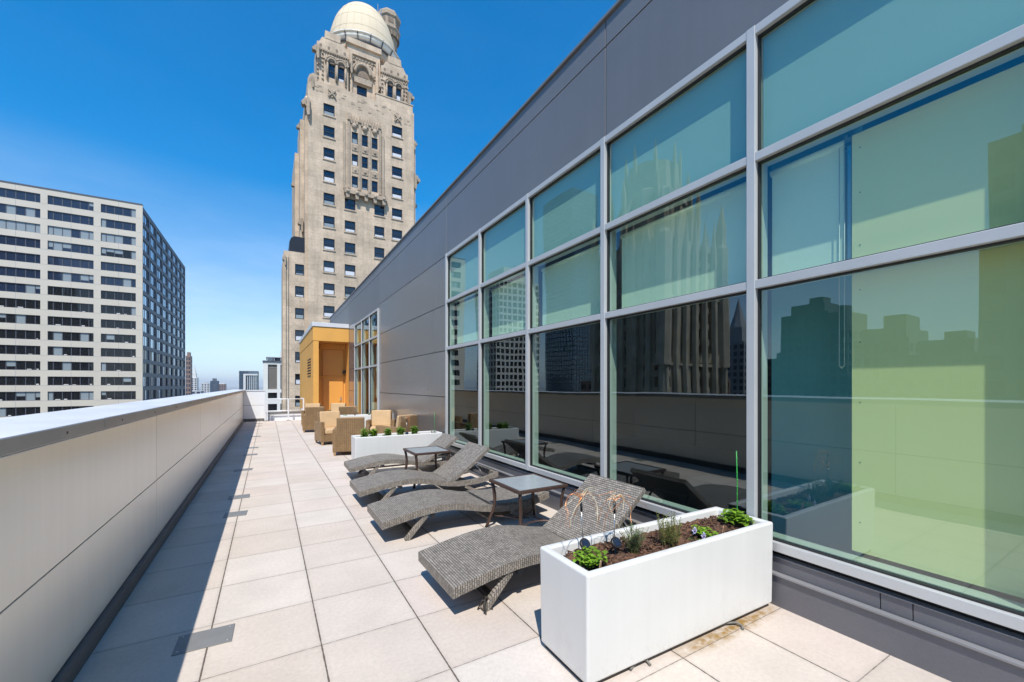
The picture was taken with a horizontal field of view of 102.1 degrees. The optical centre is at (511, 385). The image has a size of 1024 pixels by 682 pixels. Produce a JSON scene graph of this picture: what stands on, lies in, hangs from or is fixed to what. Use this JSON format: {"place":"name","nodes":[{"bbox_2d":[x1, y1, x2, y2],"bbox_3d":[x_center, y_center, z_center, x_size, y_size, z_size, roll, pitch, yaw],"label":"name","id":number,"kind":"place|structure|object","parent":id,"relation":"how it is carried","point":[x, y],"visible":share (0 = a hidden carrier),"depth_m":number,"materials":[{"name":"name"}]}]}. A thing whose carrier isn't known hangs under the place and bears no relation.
{"place":"outdoors","nodes":[
{"label":"outdoors","id":0,"kind":"place"},
{"bbox_2d":[185,387,262,394],"bbox_3d":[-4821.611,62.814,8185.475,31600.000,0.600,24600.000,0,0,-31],"label":"city ground","id":1,"kind":"structure","parent":0,"point":[232,388],"depth_m":7957.52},
{"bbox_2d":[0,180,184,417],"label":"office block","id":2,"kind":"structure","parent":1,"relation":"on","point":[92,301],"depth_m":108.98,"materials":[{"name":"concrete"}]},
{"bbox_2d":[0,188,39,202],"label":"strip window","id":3,"kind":"structure","parent":2,"relation":"in","point":[8,193],"depth_m":103.23,"materials":[{"name":"blue glass"}]},
{"bbox_2d":[0,203,39,217],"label":"strip window","id":4,"kind":"structure","parent":2,"relation":"in","point":[4,208],"depth_m":103.23,"materials":[{"name":"blue glass"}]},
{"bbox_2d":[0,219,39,232],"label":"strip window","id":5,"kind":"structure","parent":2,"relation":"in","point":[6,224],"depth_m":103.23,"materials":[{"name":"black"}]},
{"bbox_2d":[0,235,39,247],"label":"strip window","id":6,"kind":"structure","parent":2,"relation":"in","point":[4,239],"depth_m":103.23,"materials":[{"name":"blue glass"}]},
{"bbox_2d":[0,250,39,263],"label":"strip window","id":7,"kind":"structure","parent":2,"relation":"in","point":[4,255],"depth_m":103.23,"materials":[{"name":"blue glass"}]},
{"bbox_2d":[0,266,39,278],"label":"strip window","id":8,"kind":"structure","parent":2,"relation":"in","point":[5,271],"depth_m":103.23,"materials":[{"name":"blue glass"}]},
{"bbox_2d":[0,282,39,293],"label":"strip window","id":9,"kind":"structure","parent":2,"relation":"in","point":[4,286],"depth_m":103.23,"materials":[{"name":"blue glass"}]},
{"bbox_2d":[0,298,39,308],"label":"strip window","id":10,"kind":"structure","parent":2,"relation":"in","point":[4,302],"depth_m":103.23,"materials":[{"name":"black glass"}]},
{"bbox_2d":[0,313,39,323],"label":"strip window","id":11,"kind":"structure","parent":2,"relation":"in","point":[4,318],"depth_m":103.23,"materials":[{"name":"black glass"}]},
{"bbox_2d":[0,329,39,339],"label":"strip window","id":12,"kind":"structure","parent":2,"relation":"in","point":[4,333],"depth_m":103.23,"materials":[{"name":"black glass"}]},
{"bbox_2d":[0,345,39,354],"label":"strip window","id":13,"kind":"structure","parent":2,"relation":"in","point":[4,349],"depth_m":103.30,"materials":[{"name":"black glass"}]},
{"bbox_2d":[0,360,39,369],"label":"strip window","id":14,"kind":"structure","parent":2,"relation":"in","point":[4,365],"depth_m":103.23,"materials":[{"name":"black glass"}]},
{"bbox_2d":[0,376,39,384],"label":"strip window","id":15,"kind":"structure","parent":2,"relation":"in","point":[4,380],"depth_m":103.25,"materials":[{"name":"black glass"}]},
{"bbox_2d":[0,392,39,400],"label":"strip window","id":16,"kind":"structure","parent":2,"relation":"in","point":[4,396],"depth_m":103.25,"materials":[{"name":"black glass"}]},
{"bbox_2d":[0,407,39,416],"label":"strip window","id":17,"kind":"structure","parent":2,"relation":"in","point":[4,411],"depth_m":103.08,"materials":[{"name":"black glass"}]},
{"bbox_2d":[48,195,93,210],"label":"strip window","id":18,"kind":"structure","parent":2,"relation":"in","point":[52,200],"depth_m":107.84,"materials":[{"name":"blue glass"}]},
{"bbox_2d":[48,211,93,225],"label":"strip window","id":19,"kind":"structure","parent":2,"relation":"in","point":[52,215],"depth_m":107.84,"materials":[{"name":"blue glass"}]},
{"bbox_2d":[48,226,93,239],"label":"strip window","id":20,"kind":"structure","parent":2,"relation":"in","point":[52,230],"depth_m":107.84,"materials":[{"name":"black"}]},
{"bbox_2d":[48,241,93,254],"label":"strip window","id":21,"kind":"structure","parent":2,"relation":"in","point":[52,245],"depth_m":107.84,"materials":[{"name":"blue glass"}]},
{"bbox_2d":[48,256,93,268],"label":"strip window","id":22,"kind":"structure","parent":2,"relation":"in","point":[52,260],"depth_m":107.84,"materials":[{"name":"blue glass"}]},
{"bbox_2d":[48,271,93,283],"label":"strip window","id":23,"kind":"structure","parent":2,"relation":"in","point":[52,275],"depth_m":107.84,"materials":[{"name":"blue glass"}]},
{"bbox_2d":[48,286,93,297],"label":"strip window","id":24,"kind":"structure","parent":2,"relation":"in","point":[52,290],"depth_m":107.84,"materials":[{"name":"black glass"}]},
{"bbox_2d":[48,301,93,312],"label":"strip window","id":25,"kind":"structure","parent":2,"relation":"in","point":[52,305],"depth_m":107.84,"materials":[{"name":"black glass"}]},
{"bbox_2d":[48,316,93,326],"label":"strip window","id":26,"kind":"structure","parent":2,"relation":"in","point":[52,320],"depth_m":107.84,"materials":[{"name":"black glass"}]},
{"bbox_2d":[48,331,93,341],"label":"strip window","id":27,"kind":"structure","parent":2,"relation":"in","point":[52,335],"depth_m":107.84,"materials":[{"name":"black glass"}]},
{"bbox_2d":[48,346,93,355],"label":"strip window","id":28,"kind":"structure","parent":2,"relation":"in","point":[52,350],"depth_m":107.84,"materials":[{"name":"black glass"}]},
{"bbox_2d":[48,361,93,370],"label":"strip window","id":29,"kind":"structure","parent":2,"relation":"in","point":[52,365],"depth_m":107.89,"materials":[{"name":"black glass"}]},
{"bbox_2d":[48,376,93,384],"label":"strip window","id":30,"kind":"structure","parent":2,"relation":"in","point":[52,380],"depth_m":107.84,"materials":[{"name":"black glass"}]},
{"bbox_2d":[48,391,93,399],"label":"strip window","id":31,"kind":"structure","parent":2,"relation":"in","point":[56,395],"depth_m":107.89,"materials":[{"name":"black glass"}]},
{"bbox_2d":[48,406,93,411],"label":"strip window","id":32,"kind":"structure","parent":2,"relation":"in","point":[58,408],"depth_m":107.18,"materials":[{"name":"black glass"}]},
{"bbox_2d":[101,204,135,217],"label":"strip window","id":33,"kind":"structure","parent":2,"relation":"in","point":[109,209],"depth_m":112.57,"materials":[{"name":"blue glass"}]},
{"bbox_2d":[101,218,135,231],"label":"strip window","id":34,"kind":"structure","parent":2,"relation":"in","point":[107,223],"depth_m":112.57,"materials":[{"name":"blue glass"}]},
{"bbox_2d":[101,233,135,245],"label":"strip window","id":35,"kind":"structure","parent":2,"relation":"in","point":[105,237],"depth_m":112.57,"materials":[{"name":"black"}]},
{"bbox_2d":[101,247,135,259],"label":"strip window","id":36,"kind":"structure","parent":2,"relation":"in","point":[109,252],"depth_m":112.57,"materials":[{"name":"black"}]},
{"bbox_2d":[101,262,135,273],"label":"strip window","id":37,"kind":"structure","parent":2,"relation":"in","point":[107,266],"depth_m":112.57,"materials":[{"name":"blue glass"}]},
{"bbox_2d":[101,276,135,287],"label":"strip window","id":38,"kind":"structure","parent":2,"relation":"in","point":[114,281],"depth_m":112.57,"materials":[{"name":"blue glass"}]},
{"bbox_2d":[101,290,135,300],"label":"strip window","id":39,"kind":"structure","parent":2,"relation":"in","point":[111,295],"depth_m":112.57,"materials":[{"name":"black glass"}]},
{"bbox_2d":[101,305,135,314],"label":"strip window","id":40,"kind":"structure","parent":2,"relation":"in","point":[107,309],"depth_m":112.57,"materials":[{"name":"black"}]},
{"bbox_2d":[101,319,135,328],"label":"strip window","id":41,"kind":"structure","parent":2,"relation":"in","point":[119,324],"depth_m":112.57,"materials":[{"name":"black glass"}]},
{"bbox_2d":[101,334,135,342],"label":"strip window","id":42,"kind":"structure","parent":2,"relation":"in","point":[114,338],"depth_m":112.54,"materials":[{"name":"black glass"}]},
{"bbox_2d":[101,348,135,356],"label":"strip window","id":43,"kind":"structure","parent":2,"relation":"in","point":[105,352],"depth_m":112.46,"materials":[{"name":"black glass"}]},
{"bbox_2d":[101,362,135,370],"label":"strip window","id":44,"kind":"structure","parent":2,"relation":"in","point":[104,366],"depth_m":112.57,"materials":[{"name":"black glass"}]},
{"bbox_2d":[101,377,135,384],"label":"strip window","id":45,"kind":"structure","parent":2,"relation":"in","point":[104,380],"depth_m":112.57,"materials":[{"name":"black glass"}]},
{"bbox_2d":[101,391,135,399],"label":"strip window","id":46,"kind":"structure","parent":2,"relation":"in","point":[105,395],"depth_m":112.46,"materials":[{"name":"black glass"}]},
{"bbox_2d":[186,352,191,394],"bbox_3d":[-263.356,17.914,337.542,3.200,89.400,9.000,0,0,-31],"label":"apartment tower","id":47,"kind":"structure","parent":1,"relation":"on","point":[188,374],"depth_m":334.17,"materials":[{"name":"brown"}]},
{"bbox_2d":[192,365,198,390],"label":"spired tower","id":48,"kind":"structure","parent":1,"relation":"on","point":[195,383],"depth_m":721.21,"materials":[{"name":"white"}]},
{"bbox_2d":[210,378,218,391],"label":"blue tower","id":49,"kind":"structure","parent":1,"relation":"on","point":[214,384],"depth_m":816.42,"materials":[{"name":"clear glass"}]},
{"bbox_2d":[239,371,258,389],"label":"glass tower","id":50,"kind":"structure","parent":1,"relation":"on","point":[248,380],"depth_m":439.07,"materials":[{"name":"blue"}]},
{"bbox_2d":[239,371,257,389],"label":"window glass","id":51,"kind":"structure","parent":50,"relation":"in","point":[254,377],"depth_m":440.15,"materials":[{"name":"blue"}]},
{"bbox_2d":[262,351,280,411],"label":"midrise block","id":52,"kind":"structure","parent":1,"relation":"on","point":[272,376],"depth_m":121.53,"materials":[{"name":"white stone"}]},
{"bbox_2d":[281,1,419,411],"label":"stone tower","id":53,"kind":"structure","parent":1,"relation":"on","point":[355,181],"depth_m":62.43,"materials":[{"name":"limestone"},{"name":"carved limestone"},{"name":"window glass"}]},
{"bbox_2d":[323,306,334,317],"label":"window","id":54,"kind":"structure","parent":53,"relation":"in","point":[328,311],"depth_m":60.86,"materials":[{"name":"blue glass"}]},
{"bbox_2d":[323,103,335,118],"bbox_3d":[-26.875,-40.336,60.826,1.750,1.820,0.340,0,0,-30],"label":"window","id":55,"kind":"structure","parent":53,"relation":"in","point":[328,110],"depth_m":60.92,"materials":[{"name":"blue glass"}]},
{"bbox_2d":[323,125,335,139],"bbox_3d":[-26.875,-37.106,60.826,1.750,1.820,0.340,0,0,-30],"label":"window","id":56,"kind":"structure","parent":53,"relation":"in","point":[328,132],"depth_m":60.92,"materials":[{"name":"blue glass"}]},
{"bbox_2d":[323,147,335,161],"bbox_3d":[-26.875,-33.876,60.826,1.750,1.820,0.340,0,0,-30],"label":"window","id":57,"kind":"structure","parent":53,"relation":"in","point":[328,154],"depth_m":60.92,"materials":[{"name":"blue glass"}]},
{"bbox_2d":[323,170,335,183],"bbox_3d":[-26.875,-30.596,60.826,1.750,1.820,0.340,0,0,-30],"label":"window","id":58,"kind":"structure","parent":53,"relation":"in","point":[328,176],"depth_m":60.92,"materials":[{"name":"blue glass"}]},
{"bbox_2d":[323,193,335,206],"bbox_3d":[-26.875,-27.256,60.826,1.750,1.820,0.340,0,0,-30],"label":"window","id":59,"kind":"structure","parent":53,"relation":"in","point":[328,199],"depth_m":60.92,"materials":[{"name":"blue glass"}]},
{"bbox_2d":[323,215,335,229],"bbox_3d":[-26.875,-23.916,60.826,1.750,1.820,0.340,0,0,-30],"label":"window","id":60,"kind":"structure","parent":53,"relation":"in","point":[328,222],"depth_m":60.92,"materials":[{"name":"blue glass"}]},
{"bbox_2d":[323,238,335,251],"bbox_3d":[-26.875,-20.636,60.826,1.750,1.820,0.340,0,0,-30],"label":"window","id":61,"kind":"structure","parent":53,"relation":"in","point":[328,244],"depth_m":60.92,"materials":[{"name":"blue glass"}]},
{"bbox_2d":[323,260,335,273],"bbox_3d":[-26.875,-17.336,60.826,1.750,1.820,0.340,0,0,-30],"label":"window","id":62,"kind":"structure","parent":53,"relation":"in","point":[328,266],"depth_m":60.92,"materials":[{"name":"blue glass"}]},
{"bbox_2d":[323,283,335,295],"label":"window","id":63,"kind":"structure","parent":53,"relation":"in","point":[328,289],"depth_m":60.92,"materials":[{"name":"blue glass"}]},
{"bbox_2d":[344,198,355,211],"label":"window","id":64,"kind":"structure","parent":53,"relation":"in","point":[349,203],"depth_m":62.41,"materials":[{"name":"blue glass"}]},
{"bbox_2d":[344,220,355,233],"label":"window","id":65,"kind":"structure","parent":53,"relation":"in","point":[349,226],"depth_m":62.41,"materials":[{"name":"blue glass"}]},
{"bbox_2d":[344,242,355,255],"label":"window","id":66,"kind":"structure","parent":53,"relation":"in","point":[349,247],"depth_m":62.41,"materials":[{"name":"blue glass"}]},
{"bbox_2d":[344,264,355,277],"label":"window","id":67,"kind":"structure","parent":53,"relation":"in","point":[349,269],"depth_m":62.40,"materials":[{"name":"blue glass"}]},
{"bbox_2d":[374,247,383,259],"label":"window","id":68,"kind":"structure","parent":53,"relation":"in","point":[378,252],"depth_m":64.57,"materials":[{"name":"blue glass"}]},
{"bbox_2d":[374,205,384,217],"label":"window","id":69,"kind":"structure","parent":53,"relation":"in","point":[378,210],"depth_m":64.57,"materials":[{"name":"blue glass"}]},
{"bbox_2d":[374,226,384,238],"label":"window","id":70,"kind":"structure","parent":53,"relation":"in","point":[378,231],"depth_m":64.57,"materials":[{"name":"blue glass"}]},
{"bbox_2d":[391,126,402,139],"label":"window","id":71,"kind":"structure","parent":53,"relation":"in","point":[396,131],"depth_m":65.98,"materials":[{"name":"blue glass"}]},
{"bbox_2d":[391,146,402,159],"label":"window","id":72,"kind":"structure","parent":53,"relation":"in","point":[396,152],"depth_m":65.98,"materials":[{"name":"blue glass"}]},
{"bbox_2d":[391,166,402,179],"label":"window","id":73,"kind":"structure","parent":53,"relation":"in","point":[396,172],"depth_m":65.98,"materials":[{"name":"blue glass"}]},
{"bbox_2d":[391,187,402,199],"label":"window","id":74,"kind":"structure","parent":53,"relation":"in","point":[396,192],"depth_m":65.98,"materials":[{"name":"blue glass"}]},
{"bbox_2d":[391,208,402,220],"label":"window","id":75,"kind":"structure","parent":53,"relation":"in","point":[396,213],"depth_m":65.98,"materials":[{"name":"blue glass"}]},
{"bbox_2d":[0,0,616,386],"label":"sky","id":76,"kind":"structure","parent":0,"point":[189,112],"materials":[{"name":"blue"}]},
{"bbox_2d":[330,0,1023,681],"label":"wall","id":77,"kind":"structure","parent":0,"point":[672,256],"depth_m":3.42,"materials":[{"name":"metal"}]},
{"bbox_2d":[354,308,379,413],"bbox_3d":[-5.609,-0.556,16.009,0.185,4.130,4.426,0,0,-30],"label":"window frame","id":78,"kind":"structure","parent":77,"relation":"in","point":[370,317],"depth_m":16.51,"materials":[{"name":"metal"}]},
{"bbox_2d":[445,0,1023,632],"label":"window frame","id":79,"kind":"structure","parent":77,"relation":"in","point":[1008,46],"depth_m":3.22,"materials":[{"name":"metal"}]},
{"bbox_3d":[10.427,32.324,4.691,25.270,60.580,57.500,0,0,-30],"label":"host building","id":80,"kind":"object","parent":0,"visible":0},
{"bbox_2d":[0,389,244,681],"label":"parapet wall","id":81,"kind":"structure","parent":80,"relation":"on","point":[95,501],"depth_m":2.50,"materials":[{"name":"metal"}]},
{"bbox_2d":[73,420,950,681],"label":"terrace floor","id":82,"kind":"structure","parent":80,"relation":"on","point":[306,568],"depth_m":2.94,"materials":[{"name":"beige tile"}]},
{"bbox_2d":[171,623,234,655],"bbox_3d":[-1.950,1.609,2.630,0.300,0.009,0.220,0,0,-29],"label":"cover plate","id":83,"kind":"object","parent":82,"relation":"on","point":[203,639],"visible":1,"depth_m":2.62,"materials":[{"name":"metal"}]},
{"bbox_2d":[223,510,247,517],"bbox_3d":[-3.458,1.609,5.182,0.240,0.009,0.220,0,0,-28],"label":"cover plate","id":84,"kind":"object","parent":82,"relation":"on","point":[235,514],"visible":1,"depth_m":5.15,"materials":[{"name":"metal"}]},
{"bbox_2d":[243,390,265,421],"bbox_3d":[-11.540,0.914,18.556,0.850,1.400,0.330,0,0,-31],"label":"parapet return","id":85,"kind":"object","parent":82,"relation":"on","point":[253,405],"visible":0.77,"depth_m":18.41,"materials":[{"name":"white concrete"}]},
{"bbox_2d":[264,398,303,420],"bbox_3d":[-10.815,1.112,19.609,1.638,1.004,1.670,0,0,-31],"label":"guard rail","id":86,"kind":"object","parent":82,"relation":"on","point":[266,411],"visible":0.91,"depth_m":18.70,"materials":[{"name":"metal"}]},
{"bbox_2d":[268,411,300,420],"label":"kerb wall","id":87,"kind":"structure","parent":82,"relation":"on","point":[279,416],"depth_m":19.36,"materials":[{"name":"white concrete"}]},
{"bbox_2d":[302,407,324,432],"bbox_3d":[-6.873,1.176,14.499,0.780,0.876,0.759,0,0,-22],"label":"armchair","id":88,"kind":"object","parent":82,"relation":"on","point":[309,417],"visible":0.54,"depth_m":14.12,"materials":[{"name":"beige plastic"}]},
{"bbox_2d":[299,322,348,410],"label":"stair house","id":89,"kind":"structure","parent":82,"relation":"on","point":[324,359],"depth_m":19.78,"materials":[{"name":"orange paint"}]},
{"bbox_2d":[323,378,342,410],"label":"door","id":90,"kind":"structure","parent":89,"relation":"in","point":[332,387],"depth_m":19.92,"materials":[{"name":"orange paint"}]},
{"bbox_2d":[314,411,339,444],"bbox_3d":[-5.031,1.176,11.589,0.780,0.876,0.759,0,0,-39],"label":"armchair","id":91,"kind":"object","parent":82,"relation":"on","point":[324,425],"visible":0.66,"depth_m":11.57,"materials":[{"name":"beige fabric"}]},
{"bbox_2d":[339,406,359,414],"bbox_3d":[-5.859,1.176,14.806,0.780,0.876,0.759,0,0,-20],"label":"armchair","id":92,"kind":"object","parent":82,"relation":"on","point":[346,410],"visible":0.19,"depth_m":14.47,"materials":[{"name":"beige wicker"}]},
{"bbox_2d":[332,417,369,455],"bbox_3d":[-3.801,1.176,9.832,0.780,0.876,0.759,0,0,-17],"label":"armchair","id":93,"kind":"object","parent":82,"relation":"on","point":[344,429],"visible":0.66,"depth_m":9.47,"materials":[{"name":"beige wicker"}]},
{"bbox_2d":[366,410,394,429],"bbox_3d":[-3.819,1.176,12.070,0.780,0.876,0.759,0,0,-15],"label":"armchair","id":94,"kind":"object","parent":82,"relation":"on","point":[382,417],"visible":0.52,"depth_m":12.22,"materials":[{"name":"beige wicker"}]},
{"bbox_2d":[375,414,416,433],"bbox_3d":[-2.859,1.176,10.390,0.759,0.876,0.780,0,0,29],"label":"armchair","id":95,"kind":"object","parent":82,"relation":"on","point":[400,421],"visible":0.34,"depth_m":10.13,"materials":[{"name":"beige wicker"}]},
{"bbox_2d":[351,431,441,468],"bbox_3d":[-2.332,1.304,8.480,1.750,0.620,0.460,0,0,-31],"label":"planter","id":96,"kind":"object","parent":82,"relation":"on","point":[393,443],"visible":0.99,"depth_m":8.20,"materials":[{"name":"white plastic"}]},
{"bbox_2d":[344,433,458,474],"bbox_3d":[-1.969,1.301,7.680,2.050,0.663,0.730,0,0,-30],"label":"sun lounger","id":97,"kind":"object","parent":82,"relation":"on","point":[363,463],"visible":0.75,"depth_m":7.50,"materials":[{"name":"grey wicker"}]},
{"bbox_2d":[350,442,497,499],"bbox_3d":[-1.280,1.290,6.198,2.050,0.685,0.730,0,0,-31],"label":"sun lounger","id":98,"kind":"object","parent":82,"relation":"on","point":[467,457],"visible":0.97,"depth_m":6.13,"materials":[{"name":"grey wicker"}]},
{"bbox_2d":[403,446,450,488],"bbox_3d":[-1.427,1.347,6.935,0.700,0.546,0.740,0,0,-31],"label":"side table","id":99,"kind":"object","parent":82,"relation":"on","point":[426,450],"visible":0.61,"depth_m":6.85,"materials":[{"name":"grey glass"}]},
{"bbox_2d":[367,487,548,540],"bbox_3d":[-0.603,1.461,4.984,2.050,0.343,0.730,0,0,-31],"label":"sun lounger","id":100,"kind":"object","parent":82,"relation":"on","point":[401,509],"visible":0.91,"depth_m":4.71,"materials":[{"name":"grey wicker"}]},
{"bbox_2d":[485,473,567,526],"bbox_3d":[0.169,1.342,4.580,0.700,0.556,0.740,0,0,-31],"label":"side table","id":101,"kind":"object","parent":82,"relation":"on","point":[531,483],"visible":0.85,"depth_m":4.53,"materials":[{"name":"grey glass"}]},
{"bbox_2d":[418,473,645,613],"bbox_3d":[0.299,1.285,3.633,2.050,0.696,0.765,0,0,-31],"label":"sun lounger","id":102,"kind":"object","parent":82,"relation":"on","point":[461,564],"visible":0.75,"depth_m":3.45,"materials":[{"name":"grey wicker"}]},
{"bbox_2d":[540,507,772,681],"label":"planter","id":103,"kind":"object","parent":82,"relation":"on","point":[623,609],"visible":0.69,"depth_m":2.48,"materials":[{"name":"white plastic"}]},
{"bbox_2d":[565,487,609,554],"bbox_3d":[0.448,0.873,2.576,0.414,0.461,0.176,0,0,-31],"label":"solar light","id":104,"kind":"object","parent":103,"relation":"in","point":[583,542],"visible":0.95,"depth_m":2.54,"materials":[{"name":"beige plastic"}]},
{"bbox_2d":[572,546,607,568],"bbox_3d":[0.454,1.004,2.398,0.202,0.105,0.201,0,0,20],"label":"herb plant","id":105,"kind":"object","parent":103,"relation":"on","point":[589,560],"visible":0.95,"depth_m":2.38,"materials":[{"name":"green plant"}]},
{"bbox_2d":[597,490,646,554],"bbox_3d":[0.678,0.889,2.617,0.381,0.430,0.209,0,0,-31],"label":"solar light","id":106,"kind":"object","parent":103,"relation":"in","point":[616,543],"visible":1,"depth_m":2.56,"materials":[{"name":"beige plastic"}]},
{"bbox_2d":[619,521,648,553],"bbox_3d":[0.759,0.951,2.574,0.177,0.210,0.188,0,0,38],"label":"herb plant","id":107,"kind":"object","parent":103,"relation":"on","point":[635,541],"visible":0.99,"depth_m":2.56,"materials":[{"name":"green plant"}]},
{"bbox_2d":[656,511,682,546],"bbox_3d":[1.023,0.935,2.708,0.177,0.238,0.200,0,0,-31],"label":"herb plant","id":108,"kind":"object","parent":103,"relation":"on","point":[669,538],"visible":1,"depth_m":2.70,"materials":[{"name":"green plant"}]},
{"bbox_2d":[691,525,718,537],"bbox_3d":[1.329,1.020,2.869,0.162,0.072,0.188,0,0,-15],"label":"herb plant","id":109,"kind":"object","parent":103,"relation":"on","point":[700,530],"visible":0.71,"depth_m":2.85,"materials":[{"name":"green plant"}]},
{"bbox_2d":[717,508,755,526],"bbox_3d":[1.679,0.994,3.111,0.249,0.124,0.247,0,0,-31],"label":"herb plant","id":110,"kind":"object","parent":103,"relation":"on","point":[738,517],"visible":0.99,"depth_m":3.08,"materials":[{"name":"green plant"}]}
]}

